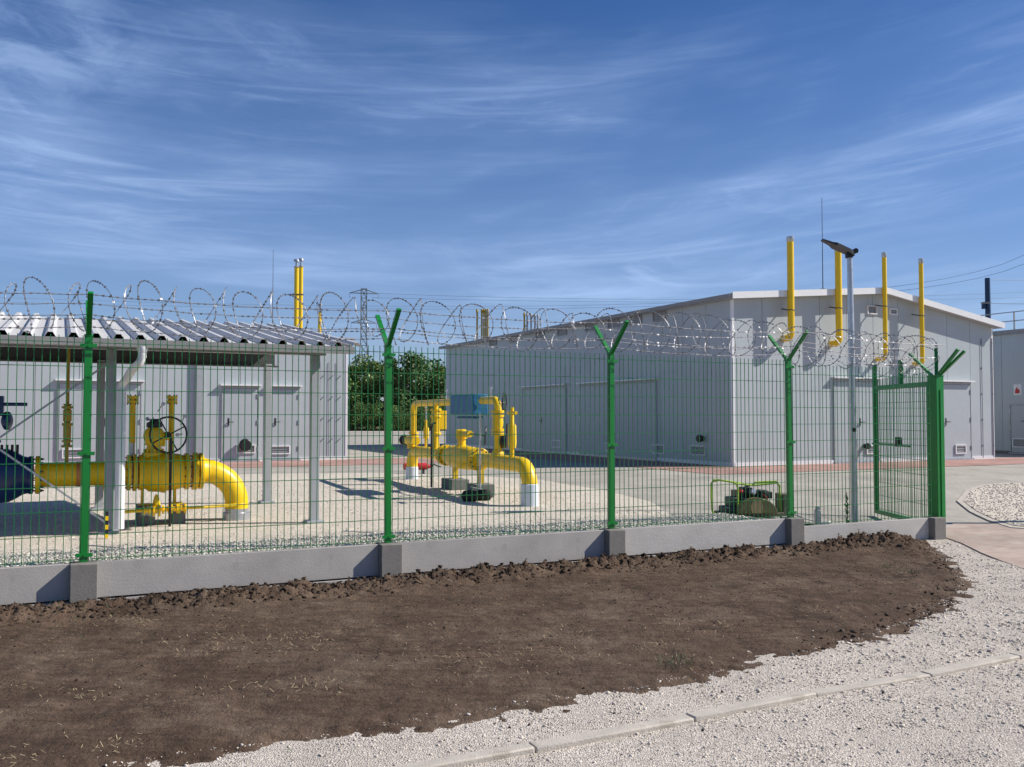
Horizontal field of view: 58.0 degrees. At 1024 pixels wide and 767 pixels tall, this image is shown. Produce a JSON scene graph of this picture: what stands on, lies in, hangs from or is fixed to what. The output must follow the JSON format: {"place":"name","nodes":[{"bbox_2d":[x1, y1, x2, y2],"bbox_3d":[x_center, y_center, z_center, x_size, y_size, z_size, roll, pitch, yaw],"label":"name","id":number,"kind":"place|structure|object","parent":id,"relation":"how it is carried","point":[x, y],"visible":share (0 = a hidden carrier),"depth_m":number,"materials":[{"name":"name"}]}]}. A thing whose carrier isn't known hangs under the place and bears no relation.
{"place":"outdoors","nodes":[
{"label":"outdoors","id":0,"kind":"place"},
{"bbox_2d":[34,458,437,470],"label":"red paving","id":1,"kind":"structure","parent":0,"point":[326,462],"depth_m":24.79,"materials":[{"name":"concrete"}]},
{"bbox_2d":[0,473,680,566],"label":"yard gravel","id":2,"kind":"structure","parent":0,"point":[290,516],"depth_m":12.06,"materials":[{"name":"beige gravel"}]},
{"bbox_2d":[105,511,107,537],"bbox_3d":[-4.119,1.436,9.377,0.032,0.270,0.032,1,-2,-26],"label":"marker stake","id":3,"kind":"object","parent":2,"relation":"on","point":[106,524],"visible":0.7,"depth_m":9.36,"materials":[{"name":"yellow plastic"}]},
{"bbox_2d":[0,349,249,526],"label":"gas pipeline","id":4,"kind":"object","parent":2,"relation":"on","point":[154,445],"visible":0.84,"depth_m":10.56,"materials":[{"name":"metal"}]},
{"bbox_2d":[0,311,360,533],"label":"canopy","id":5,"kind":"object","parent":2,"relation":"on","point":[101,337],"visible":0.79,"depth_m":10.66,"materials":[{"name":"white metal"}]},
{"bbox_2d":[0,512,761,566],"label":"white pebbles","id":6,"kind":"object","parent":2,"relation":"on","point":[262,543],"visible":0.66,"depth_m":9.12,"materials":[{"name":"white gravel"}]},
{"bbox_2d":[399,387,538,506],"bbox_3d":[-0.979,0.946,15.723,0.578,1.724,6.474,1,-2,-22],"label":"gas pipeline","id":7,"kind":"object","parent":2,"relation":"on","point":[466,404],"visible":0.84,"depth_m":14.84,"materials":[{"name":"metal"}]},
{"bbox_2d":[461,490,476,501],"bbox_3d":[-0.615,1.644,13.500,0.247,0.166,0.170,0,-2,0],"label":"ballast weight","id":8,"kind":"object","parent":2,"relation":"on","point":[471,496],"visible":0.77,"depth_m":13.43,"materials":[{"name":"black rubber"}]},
{"bbox_2d":[468,486,492,496],"bbox_3d":[-0.511,1.676,14.257,0.440,0.160,0.300,0,-2,-11],"label":"ballast plate","id":9,"kind":"object","parent":2,"relation":"on","point":[472,488],"visible":0.21,"depth_m":14.14,"materials":[{"name":"grey metal"}]},
{"bbox_2d":[478,489,491,500],"bbox_3d":[-0.419,1.649,13.641,0.247,0.166,0.170,0,-2,0],"label":"ballast weight","id":10,"kind":"object","parent":2,"relation":"on","point":[482,497],"visible":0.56,"depth_m":13.58,"materials":[{"name":"black rubber"}]},
{"bbox_2d":[348,425,443,430],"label":"field","id":11,"kind":"structure","parent":0,"point":[377,429],"depth_m":85.21,"materials":[{"name":"green plant"}]},
{"bbox_2d":[348,361,364,407],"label":"leafy tree","id":12,"kind":"object","parent":11,"relation":"on","point":[359,382],"visible":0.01,"depth_m":91.00,"materials":[{"name":"green plant"}]},
{"bbox_2d":[348,403,366,424],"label":"shrub","id":13,"kind":"object","parent":11,"relation":"on","point":[357,420],"visible":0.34,"depth_m":79.73,"materials":[{"name":"green plant"}]},
{"bbox_2d":[348,401,377,430],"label":"shrub","id":14,"kind":"object","parent":11,"relation":"on","point":[364,408],"visible":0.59,"depth_m":80.23,"materials":[{"name":"green plant"}]},
{"bbox_2d":[348,366,378,429],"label":"leafy tree","id":15,"kind":"object","parent":11,"relation":"on","point":[368,398],"visible":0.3,"depth_m":83.18,"materials":[{"name":"green plant"}]},
{"bbox_2d":[349,288,377,364],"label":"lattice pylon","id":16,"kind":"object","parent":11,"relation":"on","point":[363,293],"visible":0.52,"depth_m":220.24,"materials":[{"name":"metal"}]},
{"bbox_2d":[15,264,1022,308],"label":"power line","id":17,"kind":"object","parent":16,"relation":"hanging from","point":[549,308],"visible":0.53,"depth_m":146.38,"materials":[{"name":"black metal"}]},
{"bbox_2d":[26,256,1020,305],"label":"power line","id":18,"kind":"object","parent":16,"relation":"hanging from","point":[573,305],"visible":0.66,"depth_m":144.35,"materials":[{"name":"black metal"}]},
{"bbox_2d":[378,292,1019,298],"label":"power line","id":19,"kind":"object","parent":16,"relation":"hanging from","point":[574,298],"visible":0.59,"depth_m":229.33,"materials":[{"name":"black metal"}]},
{"bbox_2d":[348,354,383,428],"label":"leafy tree","id":20,"kind":"object","parent":11,"relation":"on","point":[360,362],"visible":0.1,"depth_m":89.89,"materials":[{"name":"green plant"}]},
{"bbox_2d":[352,402,382,430],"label":"shrub","id":21,"kind":"object","parent":11,"relation":"on","point":[369,418],"visible":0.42,"depth_m":80.99,"materials":[{"name":"green plant"}]},
{"bbox_2d":[359,361,381,428],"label":"leafy tree","id":22,"kind":"object","parent":11,"relation":"on","point":[375,396],"visible":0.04,"depth_m":95.19,"materials":[{"name":"green plant"}]},
{"bbox_2d":[358,360,406,429],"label":"leafy tree","id":23,"kind":"object","parent":11,"relation":"on","point":[368,381],"visible":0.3,"depth_m":84.25,"materials":[{"name":"green plant"}]},
{"bbox_2d":[366,402,408,429],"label":"shrub","id":24,"kind":"object","parent":11,"relation":"on","point":[381,425],"visible":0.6,"depth_m":79.64,"materials":[{"name":"green plant"}]},
{"bbox_2d":[364,359,414,427],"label":"leafy tree","id":25,"kind":"object","parent":11,"relation":"on","point":[382,375],"visible":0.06,"depth_m":91.80,"materials":[{"name":"green plant"}]},
{"bbox_2d":[378,404,417,430],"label":"shrub","id":26,"kind":"object","parent":11,"relation":"on","point":[401,418],"visible":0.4,"depth_m":80.26,"materials":[{"name":"green plant"}]},
{"bbox_2d":[366,357,430,429],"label":"leafy tree","id":27,"kind":"object","parent":11,"relation":"on","point":[395,373],"visible":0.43,"depth_m":82.72,"materials":[{"name":"green plant"}]},
{"bbox_2d":[395,406,428,428],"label":"shrub","id":28,"kind":"object","parent":11,"relation":"on","point":[417,416],"visible":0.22,"depth_m":81.59,"materials":[{"name":"green plant"}]},
{"bbox_2d":[397,350,445,429],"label":"leafy tree","id":29,"kind":"object","parent":11,"relation":"on","point":[415,362],"visible":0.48,"depth_m":83.62,"materials":[{"name":"green plant"}]},
{"bbox_2d":[417,406,443,430],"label":"shrub","id":30,"kind":"object","parent":11,"relation":"on","point":[430,412],"visible":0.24,"depth_m":79.31,"materials":[{"name":"green plant"}]},
{"bbox_2d":[424,357,445,408],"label":"leafy tree","id":31,"kind":"object","parent":11,"relation":"on","point":[436,369],"visible":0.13,"depth_m":87.25,"materials":[{"name":"green plant"}]},
{"bbox_2d":[0,523,1023,766],"bbox_3d":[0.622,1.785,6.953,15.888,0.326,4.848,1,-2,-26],"label":"soil","id":32,"kind":"structure","parent":0,"point":[258,716],"depth_m":6.38,"materials":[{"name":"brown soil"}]},
{"bbox_2d":[12,563,916,765],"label":"soil weeds","id":33,"kind":"object","parent":32,"relation":"on","point":[656,660],"visible":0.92,"depth_m":6.68,"materials":[{"name":"green plant"}]},
{"bbox_2d":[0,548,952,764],"bbox_3d":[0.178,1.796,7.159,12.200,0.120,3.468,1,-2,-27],"label":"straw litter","id":34,"kind":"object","parent":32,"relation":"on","point":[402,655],"visible":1,"depth_m":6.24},
{"bbox_2d":[0,0,1023,400],"label":"sky","id":35,"kind":"structure","parent":0,"point":[633,154],"materials":[{"name":"blue"}]},
{"bbox_2d":[34,431,1023,526],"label":"pavement","id":36,"kind":"structure","parent":0,"point":[959,480],"depth_m":18.54,"materials":[{"name":"grey concrete"}]},
{"bbox_2d":[0,258,354,465],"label":"building","id":37,"kind":"structure","parent":36,"relation":"on","point":[226,424],"depth_m":24.89,"materials":[{"name":"white metal"}]},
{"bbox_2d":[55,379,144,461],"bbox_3d":[-10.550,0.994,23.666,2.096,2.190,0.131,1,-2,-26],"label":"door","id":38,"kind":"structure","parent":37,"relation":"in","point":[78,400],"depth_m":23.52,"materials":[{"name":"white metal"}]},
{"bbox_2d":[220,384,261,461],"bbox_3d":[-7.412,1.083,25.201,1.091,2.120,0.130,1,-2,-26],"label":"door","id":39,"kind":"structure","parent":37,"relation":"in","point":[229,423],"depth_m":25.21,"materials":[{"name":"white metal"}]},
{"bbox_2d":[271,385,302,460],"bbox_3d":[-6.342,1.102,25.724,0.960,2.120,0.130,1,-2,-26],"label":"door","id":40,"kind":"structure","parent":37,"relation":"in","point":[289,425],"depth_m":25.78,"materials":[{"name":"white metal"}]},
{"bbox_2d":[403,463,440,473],"bbox_3d":[-1.953,1.844,20.058,0.825,0.235,0.160,0,-2,-4],"label":"fire extinguisher","id":41,"kind":"object","parent":36,"relation":"on","point":[424,466],"visible":0.62,"depth_m":20.00,"materials":[{"name":"red paint"}]},
{"bbox_2d":[0,291,945,606],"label":"security fence","id":42,"kind":"object","parent":36,"relation":"on","point":[82,577],"visible":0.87,"depth_m":9.01,"materials":[{"name":"metal"}]},
{"bbox_2d":[0,276,85,332],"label":"razor wire coil","id":43,"kind":"object","parent":42,"relation":"on","point":[26,303],"visible":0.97,"depth_m":7.57,"materials":[{"name":"metal"}]},
{"bbox_2d":[86,280,388,343],"bbox_3d":[-2.406,-0.630,8.321,2.609,0.500,0.504,1,-2,-26],"label":"razor wire coil","id":44,"kind":"object","parent":42,"relation":"on","point":[191,309],"visible":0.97,"depth_m":8.30,"materials":[{"name":"metal"}]},
{"bbox_2d":[0,302,901,348],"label":"barbed wire","id":45,"kind":"object","parent":42,"relation":"attached to","point":[420,322],"visible":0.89,"depth_m":9.31,"materials":[{"name":"metal"}]},
{"bbox_2d":[3,317,902,359],"bbox_3d":[-0.313,-0.459,9.522,12.598,0.104,0.037,1,-2,-26],"label":"barbed wire","id":46,"kind":"object","parent":42,"relation":"attached to","point":[411,333],"visible":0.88,"depth_m":9.12,"materials":[{"name":"metal"}]},
{"bbox_2d":[0,326,918,365],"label":"barbed wire","id":47,"kind":"object","parent":42,"relation":"attached to","point":[418,342],"visible":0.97,"depth_m":8.96,"materials":[{"name":"metal"}]},
{"bbox_2d":[0,314,934,358],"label":"barbed wire","id":48,"kind":"object","parent":42,"relation":"attached to","point":[414,330],"visible":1,"depth_m":8.73,"materials":[{"name":"metal"}]},
{"bbox_2d":[0,292,942,345],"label":"barbed wire","id":49,"kind":"object","parent":42,"relation":"attached to","point":[429,314],"visible":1,"depth_m":8.72,"materials":[{"name":"metal"}]},
{"bbox_2d":[386,297,614,351],"bbox_3d":[-0.036,-0.573,9.471,2.513,0.502,0.495,1,-2,-26],"label":"razor wire coil","id":50,"kind":"object","parent":42,"relation":"on","point":[503,312],"visible":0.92,"depth_m":9.43,"materials":[{"name":"metal"}]},
{"bbox_2d":[594,308,790,357],"bbox_3d":[2.179,-0.557,10.577,2.606,0.502,0.534,1,-2,-26],"label":"razor wire coil","id":51,"kind":"object","parent":42,"relation":"on","point":[744,322],"visible":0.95,"depth_m":10.50,"materials":[{"name":"metal"}]},
{"bbox_2d":[780,326,937,368],"bbox_3d":[4.404,-0.432,11.641,2.496,0.517,0.527,1,-2,-26],"label":"razor wire coil","id":52,"kind":"object","parent":42,"relation":"on","point":[831,334],"visible":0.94,"depth_m":11.60,"materials":[{"name":"metal"}]},
{"bbox_2d":[476,309,477,339],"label":"vent stack","id":53,"kind":"object","parent":36,"relation":"on","point":[477,323],"visible":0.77,"depth_m":62.13,"materials":[{"name":"metal"}]},
{"bbox_2d":[481,309,482,338],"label":"vent stack","id":54,"kind":"object","parent":36,"relation":"on","point":[481,322],"visible":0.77,"depth_m":62.14,"materials":[{"name":"yellow metal"}]},
{"bbox_2d":[483,309,484,337],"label":"vent stack","id":55,"kind":"object","parent":36,"relation":"on","point":[484,323],"visible":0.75,"depth_m":62.13,"materials":[{"name":"yellow metal"}]},
{"bbox_2d":[485,309,486,335],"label":"vent stack","id":56,"kind":"object","parent":36,"relation":"on","point":[485,323],"visible":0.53,"depth_m":62.13,"materials":[{"name":"yellow metal"}]},
{"bbox_2d":[487,309,488,337],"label":"vent stack","id":57,"kind":"object","parent":36,"relation":"on","point":[487,324],"visible":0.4,"depth_m":62.13,"materials":[{"name":"metal"}]},
{"bbox_2d":[523,313,524,330],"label":"vent stack","id":58,"kind":"object","parent":36,"relation":"on","point":[523,321],"visible":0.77,"depth_m":62.14,"materials":[{"name":"yellow metal"}]},
{"bbox_2d":[439,227,1004,466],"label":"equipment hall","id":59,"kind":"structure","parent":36,"relation":"on","point":[968,406],"depth_m":25.40,"materials":[{"name":"grey metal"}]},
{"bbox_2d":[519,384,567,453],"bbox_3d":[1.033,1.214,31.714,0.130,2.320,3.328,1,-2,-26],"label":"door","id":60,"kind":"structure","parent":59,"relation":"in","point":[525,399],"depth_m":31.67,"materials":[{"name":"grey metal"}]},
{"bbox_2d":[576,379,656,460],"bbox_3d":[3.050,1.068,27.582,0.132,2.320,4.340,1,-2,-26],"label":"door","id":61,"kind":"structure","parent":59,"relation":"in","point":[585,389],"depth_m":27.23,"materials":[{"name":"grey metal"}]},
{"bbox_2d":[832,377,881,463],"bbox_3d":[9.232,0.977,24.607,1.744,2.290,0.130,1,-2,-26],"label":"door","id":62,"kind":"structure","parent":59,"relation":"in","point":[838,384],"depth_m":24.63,"materials":[{"name":"grey metal"}]},
{"bbox_2d":[944,380,974,459],"bbox_3d":[12.707,1.047,26.304,1.353,2.270,0.130,1,-2,-26],"label":"door","id":63,"kind":"structure","parent":59,"relation":"in","point":[957,398],"depth_m":26.36,"materials":[{"name":"grey metal"}]},
{"bbox_2d":[710,479,786,516],"bbox_3d":[3.051,1.488,11.911,1.122,0.538,0.487,0,-2,-8],"label":"engine unit","id":64,"kind":"object","parent":36,"relation":"on","point":[756,509],"visible":0.72,"depth_m":11.78,"materials":[{"name":"paint"}]},
{"bbox_2d":[814,507,829,524],"bbox_3d":[3.938,1.680,11.703,0.199,0.243,0.063,0,-2,-3],"label":"cable stub","id":65,"kind":"object","parent":36,"relation":"on","point":[818,515],"visible":0.55,"depth_m":11.68,"materials":[{"name":"grey metal"}]},
{"bbox_2d":[821,239,858,522],"bbox_3d":[4.437,0.007,12.418,0.526,3.891,0.280,0,-2,0],"label":"solar lamp","id":66,"kind":"object","parent":36,"relation":"on","point":[849,253],"visible":0.84,"depth_m":12.42,"materials":[{"name":"grey metal"}]},
{"bbox_2d":[844,492,849,522],"bbox_3d":[4.304,1.631,11.853,0.083,0.460,0.078,2,-3,-41],"label":"weed plant","id":67,"kind":"object","parent":36,"relation":"on","point":[847,511],"visible":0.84,"depth_m":11.85,"materials":[{"name":"green plant"}]},
{"bbox_2d":[981,278,990,317],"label":"utility mast","id":68,"kind":"object","parent":36,"relation":"on","point":[987,307],"visible":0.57,"depth_m":48.09,"materials":[{"name":"metal"}]},
{"bbox_2d":[957,482,1023,528],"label":"island edge","id":69,"kind":"object","parent":36,"relation":"on","point":[964,504],"visible":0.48,"depth_m":14.89,"materials":[{"name":"concrete"}]},
{"bbox_2d":[963,483,1023,525],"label":"island gravel","id":70,"kind":"structure","parent":69,"relation":"on","point":[979,492],"depth_m":15.90,"materials":[{"name":"grey gravel"}]},
{"bbox_2d":[981,310,1023,453],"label":"neighbouring hall","id":71,"kind":"structure","parent":36,"relation":"on","point":[1008,362],"depth_m":30.79,"materials":[{"name":"grey metal"}]},
{"bbox_2d":[1008,404,1023,453],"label":"door","id":72,"kind":"structure","parent":71,"relation":"in","point":[1016,411],"depth_m":30.51,"materials":[{"name":"grey metal"}]},
{"bbox_2d":[97,534,1023,766],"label":"gravel path","id":73,"kind":"structure","parent":0,"point":[589,751],"depth_m":4.82,"materials":[{"name":"grey gravel"}]},
{"bbox_2d":[391,742,534,766],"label":"kerb stone","id":74,"kind":"object","parent":73,"relation":"on","point":[492,754],"visible":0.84,"depth_m":4.29,"materials":[{"name":"concrete"}]},
{"bbox_2d":[529,714,693,752],"bbox_3d":[0.517,1.825,4.654,0.944,0.160,0.085,1,-2,-27],"label":"kerb stone","id":75,"kind":"object","parent":73,"relation":"on","point":[561,742],"visible":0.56,"depth_m":4.61,"materials":[{"name":"concrete"}]},
{"bbox_2d":[686,690,815,721],"bbox_3d":[1.330,1.837,5.081,0.878,0.160,0.085,1,-4,-28],"label":"kerb stone","id":76,"kind":"object","parent":73,"relation":"on","point":[740,707],"visible":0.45,"depth_m":5.05,"materials":[{"name":"concrete"}]},
{"bbox_2d":[808,672,929,696],"bbox_3d":[2.132,1.855,5.484,0.905,0.160,0.085,1,-4,-25],"label":"kerb stone","id":77,"kind":"object","parent":73,"relation":"on","point":[865,684],"visible":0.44,"depth_m":5.46,"materials":[{"name":"concrete"}]},
{"bbox_2d":[908,348,965,517],"bbox_3d":[5.654,0.803,12.245,0.220,2.563,0.748,1,-2,-26],"label":"gate post","id":78,"kind":"object","parent":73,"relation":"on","point":[937,477],"visible":0.69,"depth_m":12.17,"materials":[{"name":"green metal"}]},
{"bbox_2d":[859,346,939,379],"bbox_3d":[5.598,-0.292,13.486,0.395,0.399,2.002,0,-2,0],"label":"razor wire coil","id":79,"kind":"object","parent":78,"relation":"attached to","point":[900,361],"visible":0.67,"depth_m":13.38,"materials":[{"name":"metal"}]},
{"bbox_2d":[872,360,928,518],"bbox_3d":[5.582,0.809,13.288,0.100,2.295,1.880,0,-2,-1],"label":"gate leaf","id":80,"kind":"object","parent":78,"relation":"attached to","point":[893,444],"visible":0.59,"depth_m":13.43,"materials":[{"name":"green metal"}]},
{"bbox_2d":[921,653,1019,676],"bbox_3d":[2.941,1.869,5.905,0.907,0.160,0.085,1,-2,-30],"label":"kerb stone","id":81,"kind":"object","parent":73,"relation":"on","point":[974,664],"visible":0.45,"depth_m":5.88,"materials":[{"name":"concrete"}]},
{"bbox_2d":[1010,650,1023,658],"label":"kerb stone","id":82,"kind":"object","parent":73,"relation":"on","point":[1020,653],"visible":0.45,"depth_m":6.15,"materials":[{"name":"concrete"}]},
{"bbox_2d":[402,445,1023,473],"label":"red paving","id":83,"kind":"structure","parent":0,"point":[804,467],"depth_m":23.76,"materials":[{"name":"concrete"}]},
{"bbox_2d":[946,522,1023,568],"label":"gate paving","id":84,"kind":"structure","parent":0,"point":[999,542],"depth_m":11.90,"materials":[{"name":"beige concrete"}]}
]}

